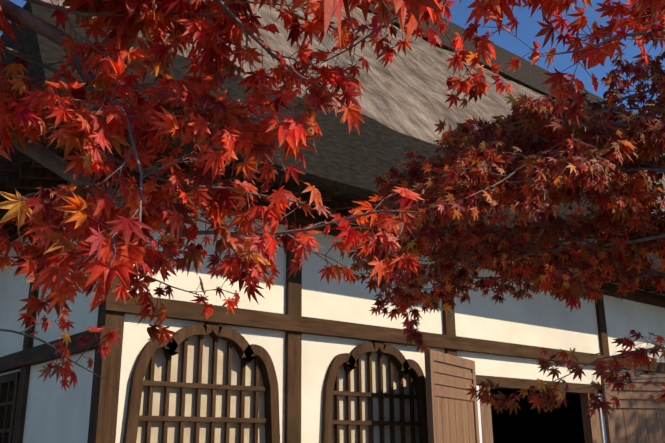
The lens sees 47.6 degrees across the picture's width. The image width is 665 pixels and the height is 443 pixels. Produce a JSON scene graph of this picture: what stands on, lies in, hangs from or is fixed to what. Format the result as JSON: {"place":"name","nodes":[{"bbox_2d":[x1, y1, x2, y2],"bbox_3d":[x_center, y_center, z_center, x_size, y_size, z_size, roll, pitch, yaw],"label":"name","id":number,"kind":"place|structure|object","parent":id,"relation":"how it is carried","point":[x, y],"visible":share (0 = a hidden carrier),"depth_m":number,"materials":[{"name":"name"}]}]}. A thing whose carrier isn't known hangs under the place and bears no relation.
{"place":"outdoors","nodes":[
{"label":"outdoors","id":0,"kind":"place"},
{"bbox_2d":[0,0,664,390],"bbox_3d":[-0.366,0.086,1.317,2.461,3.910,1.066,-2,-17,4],"label":"maple tree","id":1,"kind":"object","parent":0,"point":[56,252],"depth_m":1.14,"materials":[{"name":"red plant"}]},
{"bbox_2d":[0,150,664,442],"bbox_3d":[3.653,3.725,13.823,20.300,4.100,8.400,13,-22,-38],"label":"wall","id":2,"kind":"structure","parent":0,"point":[56,412],"depth_m":7.30,"materials":[{"name":"white paint"}]},
{"bbox_2d":[136,334,419,442],"bbox_3d":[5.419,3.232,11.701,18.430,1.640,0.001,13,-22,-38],"label":"window panes","id":3,"kind":"structure","parent":2,"relation":"attached to","point":[174,396],"depth_m":6.74,"materials":[{"name":"beige paper"}]},
{"bbox_2d":[0,155,664,432],"bbox_3d":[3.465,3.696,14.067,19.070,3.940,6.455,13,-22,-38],"label":"horizontal beams","id":4,"kind":"structure","parent":2,"relation":"attached to","point":[176,309],"depth_m":7.50,"materials":[{"name":"brown wood"}]},
{"bbox_2d":[0,0,664,279],"bbox_3d":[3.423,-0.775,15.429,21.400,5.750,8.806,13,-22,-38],"label":"roof edge","id":5,"kind":"object","parent":4,"relation":"on","point":[342,163],"visible":0.17,"depth_m":6.73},
{"bbox_2d":[41,0,664,218],"bbox_3d":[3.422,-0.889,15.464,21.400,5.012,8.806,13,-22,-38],"label":"thatched roof","id":6,"kind":"structure","parent":5,"relation":"on","point":[407,94],"depth_m":8.68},
{"bbox_2d":[424,349,664,442],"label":"door","id":7,"kind":"structure","parent":4,"relation":"attached to","point":[449,378],"depth_m":8.63,"materials":[{"name":"brown wood"}]},
{"bbox_2d":[0,0,664,122],"label":"sky","id":8,"kind":"structure","parent":0,"point":[528,28],"materials":[{"name":"blue"}]},
{"bbox_2d":[342,1,664,418],"bbox_3d":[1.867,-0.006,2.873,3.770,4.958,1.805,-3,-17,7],"label":"maple tree","id":9,"kind":"object","parent":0,"point":[639,192],"depth_m":2.76,"materials":[{"name":"red plant"}]},
{"label":"ground","id":10,"kind":"structure","parent":0,"visible":0},
{"bbox_2d":[490,388,584,442],"bbox_3d":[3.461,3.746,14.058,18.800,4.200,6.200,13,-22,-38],"label":"doorway","id":11,"kind":"structure","parent":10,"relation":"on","point":[528,424],"depth_m":19.22,"materials":[{"name":"black wood"}]}
]}

